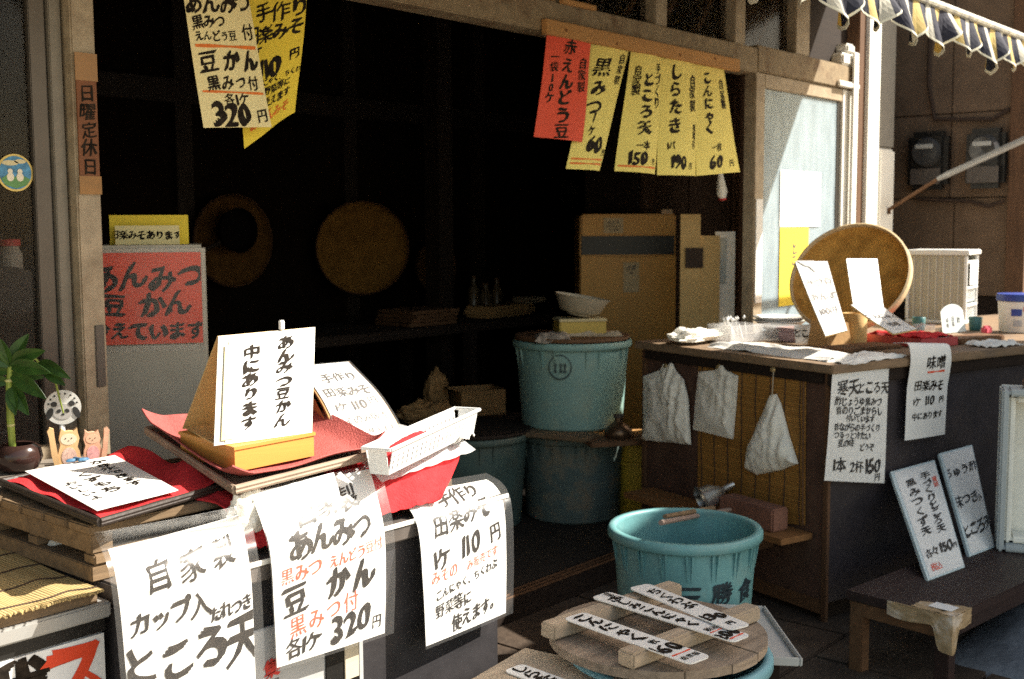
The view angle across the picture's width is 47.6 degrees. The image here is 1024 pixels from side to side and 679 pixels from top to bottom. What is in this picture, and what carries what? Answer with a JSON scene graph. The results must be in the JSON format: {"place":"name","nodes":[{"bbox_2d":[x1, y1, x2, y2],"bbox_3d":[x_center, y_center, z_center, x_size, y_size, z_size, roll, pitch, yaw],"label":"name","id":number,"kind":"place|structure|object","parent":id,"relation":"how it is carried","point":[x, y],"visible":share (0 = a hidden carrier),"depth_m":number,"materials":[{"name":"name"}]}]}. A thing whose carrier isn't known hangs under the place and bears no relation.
{"place":"outdoors","nodes":[
{"label":"outdoors","id":0,"kind":"place"},
{"bbox_2d":[506,409,620,590],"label":"shop floor","id":1,"kind":"structure","parent":0,"point":[536,549],"depth_m":4.74,"materials":[{"name":"concrete"}]},
{"bbox_2d":[0,267,39,443],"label":"covered chair","id":2,"kind":"object","parent":1,"relation":"on","point":[16,309],"visible":0.2,"depth_m":2.99,"materials":[{"name":"grey fabric"}]},
{"bbox_2d":[102,243,208,459],"bbox_3d":[-1.106,0.345,3.471,0.400,1.255,0.413,-2,6,-14],"label":"white fridge","id":3,"kind":"object","parent":1,"relation":"on","point":[162,379],"visible":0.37,"depth_m":3.26,"materials":[{"name":"metal"}]},
{"bbox_2d":[115,225,179,244],"bbox_3d":[-1.042,-0.299,3.319,0.175,0.054,0.024,-2,6,-14],"label":"card","id":4,"kind":"object","parent":3,"relation":"on","point":[147,235],"visible":1,"depth_m":3.31,"materials":[{"name":"beige paper"}]},
{"bbox_2d":[109,215,188,244],"bbox_3d":[-1.046,-0.317,3.348,0.217,0.084,0.022,-2,6,-14],"label":"yellow card","id":5,"kind":"object","parent":3,"relation":"on","point":[181,221],"visible":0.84,"depth_m":3.34,"materials":[{"name":"paper"}]},
{"bbox_2d":[103,252,202,344],"bbox_3d":[-1.009,-0.111,3.233,0.307,0.288,0.005,-2,6,-14],"label":"red poster","id":6,"kind":"object","parent":3,"relation":"attached to","point":[153,298],"visible":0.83,"depth_m":3.24,"materials":[{"name":"paper"}]},
{"bbox_2d":[208,304,574,408],"bbox_3d":[-0.453,0.258,6.955,0.650,0.750,3.300,4,7,40],"label":"work table","id":7,"kind":"object","parent":1,"relation":"on","point":[345,333],"visible":0.18,"depth_m":6.72,"materials":[{"name":"brown wood"}]},
{"bbox_2d":[422,15,454,393],"bbox_3d":[-0.428,-0.677,6.799,0.160,2.640,0.160,4,7,40],"label":"support post","id":8,"kind":"object","parent":1,"relation":"on","point":[437,104],"visible":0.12,"depth_m":6.73,"materials":[{"name":"brown wood"}]},
{"bbox_2d":[394,411,521,425],"bbox_3d":[-0.355,0.568,5.899,0.440,0.335,0.810,4,7,40],"label":"stand","id":9,"kind":"object","parent":1,"relation":"on","point":[513,415],"visible":0.07,"depth_m":5.97,"materials":[{"name":"brown wood"}]},
{"bbox_2d":[444,384,505,415],"bbox_3d":[-0.214,0.307,6.029,0.313,0.155,0.218,-2,6,-21],"label":"open carton","id":10,"kind":"object","parent":9,"relation":"on","point":[489,399],"visible":0.75,"depth_m":5.97,"materials":[{"name":"cardboard"}]},
{"bbox_2d":[451,435,529,528],"bbox_3d":[-0.181,0.603,5.132,0.532,0.411,0.532,4,7,40],"label":"round tub","id":11,"kind":"object","parent":1,"relation":"on","point":[499,464],"visible":0.23,"depth_m":4.92,"materials":[{"name":"plastic"}]},
{"bbox_2d":[429,417,531,440],"bbox_3d":[-0.183,0.390,5.111,0.540,0.014,0.540,4,7,40],"label":"tub cover","id":12,"kind":"object","parent":11,"relation":"on","point":[490,428],"visible":0.42,"depth_m":5.05,"materials":[{"name":"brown wood"}]},
{"bbox_2d":[524,437,621,524],"bbox_3d":[0.276,0.600,5.268,0.502,0.386,0.502,4,7,40],"label":"round tub","id":13,"kind":"object","parent":1,"relation":"on","point":[571,483],"visible":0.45,"depth_m":5.07,"materials":[{"name":"teal plastic"}]},
{"bbox_2d":[524,428,598,441],"bbox_3d":[0.195,0.411,5.001,0.340,0.018,0.140,3,6,29],"label":"lid","id":14,"kind":"object","parent":13,"relation":"on","point":[564,435],"visible":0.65,"depth_m":4.96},
{"bbox_2d":[512,338,631,431],"bbox_3d":[0.271,0.188,5.224,0.536,0.386,0.536,4,7,40],"label":"round tub","id":15,"kind":"object","parent":14,"relation":"on","point":[580,387],"visible":0.82,"depth_m":5.02,"materials":[{"name":"teal plastic"}]},
{"bbox_2d":[575,209,675,428],"bbox_3d":[0.622,-0.023,6.480,0.515,1.390,0.550,0,6,0],"label":"refrigerator","id":16,"kind":"object","parent":1,"relation":"on","point":[625,265],"visible":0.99,"depth_m":6.20,"materials":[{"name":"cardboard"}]},
{"bbox_2d":[581,214,675,235],"bbox_3d":[0.619,-0.610,6.177,0.503,0.115,0.040,0,6,0],"label":"upper door","id":17,"kind":"structure","parent":16,"relation":"in","point":[591,224],"depth_m":6.16,"materials":[{"name":"brown"}]},
{"bbox_2d":[581,255,675,428],"bbox_3d":[0.623,0.091,6.248,0.505,1.087,0.045,0,6,0],"label":"lower door","id":18,"kind":"structure","parent":16,"relation":"in","point":[648,313],"depth_m":6.20,"materials":[{"name":"brown cardboard"}]},
{"bbox_2d":[619,445,641,513],"bbox_3d":[0.583,0.611,5.274,0.292,0.361,0.292,4,7,40],"label":"crate","id":19,"kind":"object","parent":1,"relation":"on","point":[631,470],"visible":0.16,"depth_m":5.17,"materials":[{"name":"plastic"}]},
{"bbox_2d":[585,60,730,328],"bbox_3d":[0.873,-0.467,6.847,0.382,2.200,0.970,4,7,40],"label":"wall cupboard","id":20,"kind":"object","parent":1,"relation":"on","point":[609,189],"depth_m":6.51,"materials":[{"name":"brown wood"}]},
{"bbox_2d":[640,154,687,328],"bbox_3d":[0.860,-0.464,6.552,0.020,2.050,0.465,4,7,40],"label":"door","id":21,"kind":"structure","parent":20,"relation":"in","point":[657,192],"depth_m":6.53,"materials":[{"name":"wood"}]},
{"bbox_2d":[688,83,730,235],"bbox_3d":[1.168,-0.500,6.911,0.020,2.050,0.465,4,7,40],"label":"door","id":22,"kind":"structure","parent":20,"relation":"in","point":[703,200],"depth_m":6.87,"materials":[{"name":"wood"}]},
{"bbox_2d":[679,214,719,329],"bbox_3d":[0.910,0.072,5.651,0.192,1.357,0.052,0,6,0],"label":"standing carton","id":23,"kind":"object","parent":1,"relation":"on","point":[699,275],"visible":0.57,"depth_m":5.61,"materials":[{"name":"cardboard"}]},
{"bbox_2d":[715,232,734,333],"bbox_3d":[1.039,0.109,5.699,0.096,1.272,0.024,0,6,0],"label":"white board","id":24,"kind":"object","parent":1,"relation":"on","point":[727,276],"visible":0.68,"depth_m":5.65,"materials":[{"name":"plastic"}]},
{"bbox_2d":[497,580,1010,678],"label":"pavement","id":25,"kind":"structure","parent":0,"point":[895,652],"depth_m":3.83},
{"bbox_2d":[22,484,508,678],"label":"display case","id":26,"kind":"object","parent":25,"relation":"on","point":[398,649],"visible":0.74,"depth_m":2.61,"materials":[{"name":"white paint"}]},
{"bbox_2d":[108,515,255,678],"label":"sleeve sign","id":27,"kind":"object","parent":26,"relation":"attached to","point":[186,603],"visible":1,"depth_m":2.15,"materials":[{"name":"paper"}]},
{"bbox_2d":[0,457,451,581],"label":"wooden rack","id":28,"kind":"object","parent":26,"relation":"on","point":[30,528],"visible":0.3,"depth_m":2.27,"materials":[{"name":"wood"}]},
{"bbox_2d":[0,446,225,526],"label":"flat tray","id":29,"kind":"object","parent":28,"relation":"on","point":[187,481],"visible":0.46,"depth_m":2.36,"materials":[{"name":"red fabric"}]},
{"bbox_2d":[25,455,177,510],"bbox_3d":[-0.836,0.290,2.393,0.207,0.005,0.488,-5,7,-38],"label":"menu sheet","id":30,"kind":"object","parent":29,"relation":"on","point":[98,484],"visible":1,"depth_m":2.38,"materials":[{"name":"paper"}]},
{"bbox_2d":[194,488,268,548],"bbox_3d":[-0.670,0.358,2.463,0.441,0.111,0.203,4,7,40],"label":"red cloth","id":31,"kind":"object","parent":28,"relation":"on","point":[223,500],"visible":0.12,"depth_m":2.34,"materials":[{"name":"fabric"}]},
{"bbox_2d":[226,489,263,534],"bbox_3d":[-0.533,0.342,2.341,0.049,0.092,0.103,4,7,40],"label":"crumpled bag","id":32,"kind":"object","parent":31,"relation":"on","point":[243,507],"visible":0.69,"depth_m":2.32,"materials":[{"name":"plastic"}]},
{"bbox_2d":[141,409,384,494],"bbox_3d":[-0.553,0.221,2.640,0.418,0.106,0.607,-4,7,-35],"label":"felt tray","id":33,"kind":"object","parent":28,"relation":"on","point":[339,442],"visible":0.38,"depth_m":2.54,"materials":[{"name":"fabric"}]},
{"bbox_2d":[178,430,315,469],"bbox_3d":[-0.577,0.228,2.540,0.219,0.052,0.284,-5,7,-41],"label":"varnished box","id":34,"kind":"object","parent":33,"relation":"on","point":[253,454],"visible":0.61,"depth_m":2.45,"materials":[{"name":"wood"}]},
{"bbox_2d":[182,320,314,445],"bbox_3d":[-0.561,0.081,2.559,0.333,0.238,0.242,-5,7,-41],"label":"tent sign","id":35,"kind":"object","parent":34,"relation":"on","point":[255,386],"visible":1,"depth_m":2.52,"materials":[{"name":"paper"}]},
{"bbox_2d":[324,455,459,514],"bbox_3d":[-0.364,0.314,2.821,0.478,0.110,0.434,4,7,40],"label":"red cloth","id":36,"kind":"object","parent":28,"relation":"on","point":[424,485],"visible":0.2,"depth_m":2.66,"materials":[{"name":"fabric"}]},
{"bbox_2d":[361,424,475,482],"bbox_3d":[-0.331,0.268,2.845,0.362,0.055,0.392,3,7,33],"label":"plastic sheet","id":37,"kind":"object","parent":36,"relation":"on","point":[452,450],"visible":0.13,"depth_m":2.78,"materials":[{"name":"white"}]},
{"bbox_2d":[313,362,400,436],"bbox_3d":[-0.381,0.172,2.931,0.237,0.199,0.436,-3,6,-27],"label":"slanted sign","id":38,"kind":"object","parent":37,"relation":"on","point":[347,392],"visible":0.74,"depth_m":2.96,"materials":[{"name":"paper"}]},
{"bbox_2d":[361,407,480,474],"bbox_3d":[-0.203,0.233,2.733,0.078,0.075,0.511,2,6,21],"label":"plastic basket","id":39,"kind":"object","parent":37,"relation":"on","point":[423,445],"visible":0.95,"depth_m":2.67,"materials":[{"name":"plastic"}]},
{"bbox_2d":[253,469,385,667],"bbox_3d":[-0.383,0.472,2.457,0.092,0.365,0.366,4,7,40],"label":"sleeve sign","id":40,"kind":"object","parent":26,"relation":"attached to","point":[326,540],"visible":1,"depth_m":2.41,"materials":[{"name":"paper"}]},
{"bbox_2d":[409,479,505,645],"bbox_3d":[-0.126,0.509,2.798,0.140,0.352,0.414,4,7,35],"label":"sleeve sign","id":41,"kind":"object","parent":26,"relation":"attached to","point":[463,555],"visible":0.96,"depth_m":2.73,"materials":[{"name":"paper"}]},
{"bbox_2d":[572,647,773,678],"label":"round tub","id":42,"kind":"object","parent":25,"relation":"on","point":[763,668],"visible":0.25,"depth_m":2.62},
{"bbox_2d":[541,581,767,678],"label":"wooden cover","id":43,"kind":"object","parent":42,"relation":"on","point":[586,648],"visible":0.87,"depth_m":2.62,"materials":[{"name":"brown wood"}]},
{"bbox_2d":[566,613,707,663],"bbox_3d":[0.270,0.660,2.578,0.068,0.004,0.381,-5,7,-41],"label":"plastic tag","id":44,"kind":"object","parent":43,"relation":"on","point":[675,651],"visible":1,"depth_m":2.56,"materials":[{"name":"plastic"}]},
{"bbox_2d":[594,592,747,641],"bbox_3d":[0.362,0.643,2.705,0.064,0.004,0.425,-5,8,-43],"label":"plastic tag","id":45,"kind":"object","parent":43,"relation":"on","point":[671,617],"visible":1,"depth_m":2.69,"materials":[{"name":"plastic"}]},
{"bbox_2d":[631,584,748,629],"bbox_3d":[0.415,0.632,2.756,0.064,0.004,0.364,-4,7,-32],"label":"plastic tag","id":46,"kind":"object","parent":43,"relation":"on","point":[705,613],"visible":1,"depth_m":2.74,"materials":[{"name":"plastic"}]},
{"bbox_2d":[608,507,762,604],"bbox_3d":[0.529,0.811,3.567,0.470,0.491,0.470,4,7,40],"label":"round tub","id":47,"kind":"object","parent":25,"relation":"on","point":[708,555],"visible":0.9,"depth_m":3.41,"materials":[{"name":"teal plastic"}]},
{"bbox_2d":[769,665,778,678],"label":"support crate","id":48,"kind":"object","parent":25,"relation":"on","point":[775,674],"depth_m":3.02,"materials":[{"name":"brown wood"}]},
{"bbox_2d":[715,604,802,665],"bbox_3d":[0.616,0.791,3.130,0.233,0.034,0.410,0,6,-1],"label":"draining tray","id":49,"kind":"object","parent":48,"relation":"on","point":[784,651],"visible":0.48,"depth_m":3.07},
{"bbox_2d":[635,314,1023,622],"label":"street counter","id":50,"kind":"object","parent":25,"relation":"on","point":[859,532],"visible":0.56,"depth_m":4.21,"materials":[{"name":"brown wood"}]},
{"bbox_2d":[642,363,690,444],"bbox_3d":[0.606,0.259,4.645,0.045,0.335,0.284,-4,7,-33],"label":"bag bundle","id":51,"kind":"object","parent":50,"relation":"hanging from","point":[666,416],"visible":1,"depth_m":4.62,"materials":[{"name":"fabric"}]},
{"bbox_2d":[693,364,737,438],"bbox_3d":[0.764,0.229,4.408,0.032,0.275,0.234,-4,7,-33],"label":"bag bundle","id":52,"kind":"object","parent":50,"relation":"hanging from","point":[715,402],"visible":1,"depth_m":4.38,"materials":[{"name":"white plastic"}]},
{"bbox_2d":[624,487,811,549],"bbox_3d":[0.751,0.692,4.373,0.152,0.092,0.860,-4,7,-33],"label":"side shelf","id":53,"kind":"object","parent":50,"relation":"attached to","point":[655,497],"visible":0.38,"depth_m":4.48,"materials":[{"name":"brown wood"}]},
{"bbox_2d":[720,493,787,531],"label":"brick","id":54,"kind":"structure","parent":53,"relation":"on","point":[769,516],"depth_m":4.10,"materials":[{"name":"brick"}]},
{"bbox_2d":[698,366,805,525],"bbox_3d":[0.875,0.402,4.290,0.009,0.595,0.559,-4,7,-33],"label":"bamboo blind","id":55,"kind":"object","parent":50,"relation":"hanging from","point":[721,461],"visible":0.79,"depth_m":4.25,"materials":[{"name":"brown wood"}]},
{"bbox_2d":[744,366,797,474],"bbox_3d":[0.918,0.299,4.162,0.050,0.408,0.251,-4,7,-33],"label":"bag bundle","id":56,"kind":"object","parent":50,"relation":"hanging from","point":[770,448],"visible":1,"depth_m":4.14,"materials":[{"name":"white plastic"}]},
{"bbox_2d":[707,341,851,360],"bbox_3d":[0.994,0.039,4.316,0.187,0.036,0.636,-4,7,-33],"label":"counter cloth","id":57,"kind":"object","parent":50,"relation":"on","point":[811,353],"visible":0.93,"depth_m":4.26,"materials":[{"name":"fabric"}]},
{"bbox_2d":[807,320,850,345],"bbox_3d":[1.248,-0.027,4.559,0.140,0.100,0.100,-4,7,-33],"label":"carton support","id":58,"kind":"object","parent":50,"relation":"on","point":[816,337],"visible":0.5,"depth_m":4.53,"materials":[{"name":"cardboard"}]},
{"bbox_2d":[794,261,846,336],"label":"slanted sign","id":59,"kind":"object","parent":58,"relation":"on","point":[817,282],"visible":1,"depth_m":4.28,"materials":[{"name":"paper"}]},
{"bbox_2d":[789,223,912,327],"bbox_3d":[1.423,-0.262,4.881,0.512,0.455,0.303,4,7,40],"label":"sieve basket","id":60,"kind":"object","parent":50,"relation":"on","point":[837,247],"visible":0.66,"depth_m":4.94,"materials":[{"name":"wicker"}]},
{"bbox_2d":[842,312,867,343],"bbox_3d":[1.363,-0.045,4.620,0.100,0.122,0.100,4,7,40],"label":"cardboard tube","id":61,"kind":"object","parent":50,"relation":"on","point":[857,322],"visible":0.54,"depth_m":4.58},
{"bbox_2d":[851,305,916,334],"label":"slanted sign","id":62,"kind":"object","parent":61,"relation":"on","point":[887,320],"visible":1,"depth_m":4.33,"materials":[{"name":"paper"}]},
{"bbox_2d":[845,259,882,310],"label":"slanted sign","id":63,"kind":"object","parent":62,"relation":"on","point":[864,282],"visible":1,"depth_m":4.52,"materials":[{"name":"paper"}]},
{"bbox_2d":[824,369,888,482],"bbox_3d":[1.194,0.304,4.003,0.321,0.426,0.015,-4,7,-33],"label":"counter sign","id":64,"kind":"object","parent":50,"relation":"attached to","point":[856,447],"visible":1,"depth_m":4.00,"materials":[{"name":"paper"}]},
{"bbox_2d":[901,342,950,440],"bbox_3d":[1.486,0.179,4.209,0.229,0.352,0.083,-4,7,-33],"label":"counter sign","id":65,"kind":"object","parent":50,"relation":"attached to","point":[928,379],"visible":1,"depth_m":4.18,"materials":[{"name":"paper"}]},
{"bbox_2d":[905,249,980,323],"bbox_3d":[2.090,-0.262,5.639,0.300,0.350,0.275,3,7,33],"label":"drawer unit","id":66,"kind":"object","parent":50,"relation":"on","point":[942,279],"visible":0.79,"depth_m":5.54,"materials":[{"name":"white plastic"}]},
{"bbox_2d":[996,292,1023,332],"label":"lidded tub","id":67,"kind":"object","parent":50,"relation":"on","point":[1010,312],"visible":1,"depth_m":5.02,"materials":[{"name":"white plastic"}]},
{"bbox_2d":[846,532,1023,678],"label":"bench","id":68,"kind":"object","parent":25,"relation":"on","point":[946,610],"visible":1,"depth_m":3.56,"materials":[{"name":"brown wood"}]},
{"bbox_2d":[889,460,964,580],"bbox_3d":[1.415,0.605,3.965,0.188,0.270,0.665,0,6,8],"label":"leaning sign","id":69,"kind":"object","parent":68,"relation":"on","point":[918,489],"visible":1,"depth_m":3.95,"materials":[{"name":"paper"}]},
{"bbox_2d":[937,445,993,556],"bbox_3d":[1.625,0.568,4.155,0.150,0.301,0.519,1,6,9],"label":"leaning sign","id":70,"kind":"object","parent":68,"relation":"on","point":[961,476],"visible":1,"depth_m":4.15,"materials":[{"name":"paper"}]},
{"bbox_2d":[994,384,1023,552],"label":"foam crate","id":71,"kind":"object","parent":68,"relation":"on","point":[1009,523],"visible":1,"depth_m":3.99,"materials":[{"name":"grey plastic"}]},
{"bbox_2d":[955,603,1023,678],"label":"blue cover","id":72,"kind":"object","parent":25,"relation":"on","point":[994,645],"visible":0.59,"depth_m":3.70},
{"label":"ground","id":73,"kind":"structure","parent":0,"visible":0},
{"bbox_2d":[0,597,110,678],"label":"sign cabinet","id":74,"kind":"object","parent":73,"relation":"on","point":[67,644],"visible":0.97,"depth_m":2.09,"materials":[{"name":"grey metal"}]},
{"bbox_2d":[0,548,103,627],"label":"bamboo mat","id":75,"kind":"object","parent":74,"relation":"on","point":[30,590],"visible":1,"depth_m":2.12,"materials":[{"name":"wicker"}]},
{"bbox_2d":[497,551,616,627],"bbox_3d":[0.036,0.948,4.174,0.090,0.108,3.160,4,7,40],"label":"door sill","id":76,"kind":"structure","parent":73,"relation":"on","point":[529,598],"depth_m":4.27,"materials":[{"name":"brown wood"}]},
{"bbox_2d":[349,0,852,330],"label":"shop building","id":77,"kind":"structure","parent":73,"relation":"on","point":[817,65],"depth_m":5.66,"materials":[{"name":"brown wood"}]},
{"bbox_2d":[19,0,81,459],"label":"sliding window","id":78,"kind":"structure","parent":77,"relation":"attached to","point":[46,154],"depth_m":2.73,"materials":[{"name":"brown wood"}]},
{"bbox_2d":[0,154,32,191],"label":"round sticker","id":79,"kind":"object","parent":78,"relation":"attached to","point":[16,172],"visible":1,"depth_m":2.67,"materials":[{"name":"multicoloured plastic"}]},
{"bbox_2d":[0,453,82,488],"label":"window ledge","id":80,"kind":"object","parent":78,"relation":"attached to","point":[46,463],"depth_m":2.66,"materials":[{"name":"paint"}]},
{"bbox_2d":[0,334,70,473],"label":"lucky plant","id":81,"kind":"object","parent":80,"relation":"on","point":[21,368],"visible":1,"depth_m":2.56,"materials":[{"name":"green plant"}]},
{"bbox_2d":[44,390,80,430],"bbox_3d":[-1.034,0.200,2.675,0.080,0.170,0.013,-3,6,-25],"label":"panda disc","id":82,"kind":"object","parent":80,"relation":"on","point":[71,402],"visible":0.96,"depth_m":2.67,"materials":[{"name":"white plastic"}]},
{"bbox_2d":[59,0,110,453],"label":"door jamb","id":83,"kind":"object","parent":77,"relation":"attached to","point":[85,236],"depth_m":2.77,"materials":[{"name":"wood"}]},
{"bbox_2d":[74,52,101,194],"bbox_3d":[-1.003,-0.509,2.742,0.006,0.329,0.057,4,7,40],"label":"closing day plaque","id":84,"kind":"object","parent":83,"relation":"attached to","point":[86,80],"visible":1,"depth_m":2.74,"materials":[{"name":"wood"}]},
{"bbox_2d":[184,0,271,127],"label":"hanging menu","id":85,"kind":"object","parent":77,"relation":"hanging from","point":[227,70],"visible":1,"depth_m":3.04,"materials":[{"name":"beige paper"}]},
{"bbox_2d":[243,0,305,148],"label":"hanging menu","id":86,"kind":"object","parent":77,"relation":"hanging from","point":[279,26],"visible":0.83,"depth_m":3.26,"materials":[{"name":"yellow paper"}]},
{"bbox_2d":[0,0,765,416],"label":"shop interior","id":87,"kind":"object","parent":77,"relation":"attached to","point":[350,128],"visible":0.23,"depth_m":6.93,"materials":[{"name":"brown wood"}]},
{"bbox_2d":[205,208,257,252],"bbox_3d":[-1.497,-0.566,6.085,0.056,0.251,0.367,5,8,43],"label":"iron pan","id":88,"kind":"object","parent":87,"relation":"hanging from","point":[237,230],"visible":0.98,"depth_m":6.15,"materials":[{"name":"black metal"}]},
{"bbox_2d":[193,194,272,286],"bbox_3d":[-1.501,-0.530,6.228,0.058,0.500,0.500,4,7,40],"label":"winnowing basket","id":89,"kind":"object","parent":87,"relation":"hanging from","point":[226,267],"visible":0.77,"depth_m":6.24,"materials":[{"name":"wicker"}]},
{"bbox_2d":[315,201,408,294],"bbox_3d":[-0.872,-0.534,6.756,0.547,0.547,0.058,-2,6,-16],"label":"winnowing basket","id":90,"kind":"object","parent":87,"relation":"hanging from","point":[361,247],"visible":1,"depth_m":6.77,"materials":[{"name":"wicker"}]},
{"bbox_2d":[542,18,739,71],"bbox_3d":[0.542,-1.127,4.488,0.027,0.052,1.330,4,7,40],"label":"plywood strip","id":91,"kind":"object","parent":77,"relation":"attached to","point":[555,28],"visible":1,"depth_m":4.39,"materials":[{"name":"wood"}]},
{"bbox_2d":[534,35,590,141],"bbox_3d":[0.187,-0.890,4.101,0.017,0.370,0.322,5,7,41],"label":"hanging menu","id":92,"kind":"object","parent":91,"relation":"hanging from","point":[561,112],"visible":1,"depth_m":4.09,"materials":[{"name":"red paper"}]},
{"bbox_2d":[566,44,628,170],"bbox_3d":[0.331,-0.866,4.296,0.025,0.479,0.399,4,7,40],"label":"hanging menu","id":93,"kind":"object","parent":91,"relation":"hanging from","point":[606,68],"visible":0.99,"depth_m":4.27,"materials":[{"name":"yellow paper"}]},
{"bbox_2d":[614,52,660,173],"bbox_3d":[0.498,-0.878,4.474,0.033,0.470,0.312,4,7,40],"label":"hanging menu","id":94,"kind":"object","parent":91,"relation":"hanging from","point":[637,142],"visible":1,"depth_m":4.46,"materials":[{"name":"yellow paper"}]},
{"bbox_2d":[657,58,696,175],"bbox_3d":[0.681,-0.902,4.692,0.032,0.479,0.307,4,7,40],"label":"hanging menu","id":95,"kind":"object","parent":91,"relation":"hanging from","point":[676,141],"visible":1,"depth_m":4.66,"materials":[{"name":"yellow paper"}]},
{"bbox_2d":[696,65,739,175],"bbox_3d":[0.886,-0.932,4.943,0.021,0.477,0.375,4,7,40],"label":"hanging menu","id":96,"kind":"object","parent":91,"relation":"hanging from","point":[715,149],"visible":0.98,"depth_m":4.89,"materials":[{"name":"yellow paper"}]},
{"bbox_2d":[552,0,809,55],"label":"transom window","id":97,"kind":"structure","parent":77,"relation":"attached to","point":[795,28],"depth_m":5.03,"materials":[{"name":"brown wood"}]},
{"bbox_2d":[741,72,851,332],"bbox_3d":[1.393,-0.245,5.654,0.060,1.983,0.995,4,7,40],"label":"sliding door","id":98,"kind":"structure","parent":77,"relation":"attached to","point":[757,84],"depth_m":5.35,"materials":[{"name":"white paint"}]},
{"bbox_2d":[779,228,808,305],"bbox_3d":[1.354,-0.351,5.571,0.003,0.370,0.295,4,7,40],"label":"door notice","id":99,"kind":"object","parent":98,"relation":"attached to","point":[794,243],"depth_m":5.53,"materials":[{"name":"yellow paper"}]},
{"bbox_2d":[779,170,820,226],"bbox_3d":[1.390,-0.676,5.583,0.003,0.265,0.420,4,7,40],"label":"door notice","id":100,"kind":"object","parent":98,"relation":"attached to","point":[800,194],"depth_m":5.58,"materials":[{"name":"paper"}]},
{"bbox_2d":[832,10,881,224],"bbox_3d":[1.734,-0.573,6.027,0.140,2.760,0.462,4,7,40],"label":"corner post","id":101,"kind":"object","parent":77,"relation":"attached to","point":[859,51],"visible":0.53,"depth_m":5.98,"materials":[{"name":"white paint"}]},
{"bbox_2d":[748,0,1023,213],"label":"shop awning","id":102,"kind":"object","parent":77,"relation":"attached to","point":[941,24],"visible":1,"depth_m":4.48,"materials":[{"name":"fabric"}]},
{"bbox_2d":[877,20,896,230],"bbox_3d":[1.982,-0.697,6.307,0.112,2.850,0.197,4,7,40],"label":"rain pipe","id":103,"kind":"object","parent":77,"relation":"attached to","point":[886,137],"visible":0.25,"depth_m":6.22,"materials":[{"name":"white paint"}]},
{"bbox_2d":[694,0,1023,333],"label":"neighbour wall","id":104,"kind":"structure","parent":73,"relation":"on","point":[963,84],"depth_m":6.58,"materials":[{"name":"brown wood"}]},
{"bbox_2d":[907,131,950,189],"bbox_3d":[2.373,-1.021,6.622,0.230,0.330,0.135,4,7,40],"label":"electric meter","id":105,"kind":"object","parent":104,"relation":"attached to","point":[929,154],"visible":0.96,"depth_m":6.58,"materials":[{"name":"black plastic"}]},
{"bbox_2d":[965,127,1007,188],"bbox_3d":[2.617,-1.002,6.415,0.210,0.330,0.135,4,7,40],"label":"electric meter","id":106,"kind":"object","parent":104,"relation":"attached to","point":[990,173],"visible":0.91,"depth_m":6.37,"materials":[{"name":"black plastic"}]},
{"bbox_3d":[0.087,0.974,2.514,0.412,0.376,0.412,4,7,40],"label":"round tub","id":107,"kind":"object","parent":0,"visible":0},
{"bbox_2d":[473,648,626,678],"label":"wooden cover","id":108,"kind":"object","parent":107,"relation":"on","point":[556,665],"visible":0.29,"depth_m":2.65,"materials":[{"name":"wood"}]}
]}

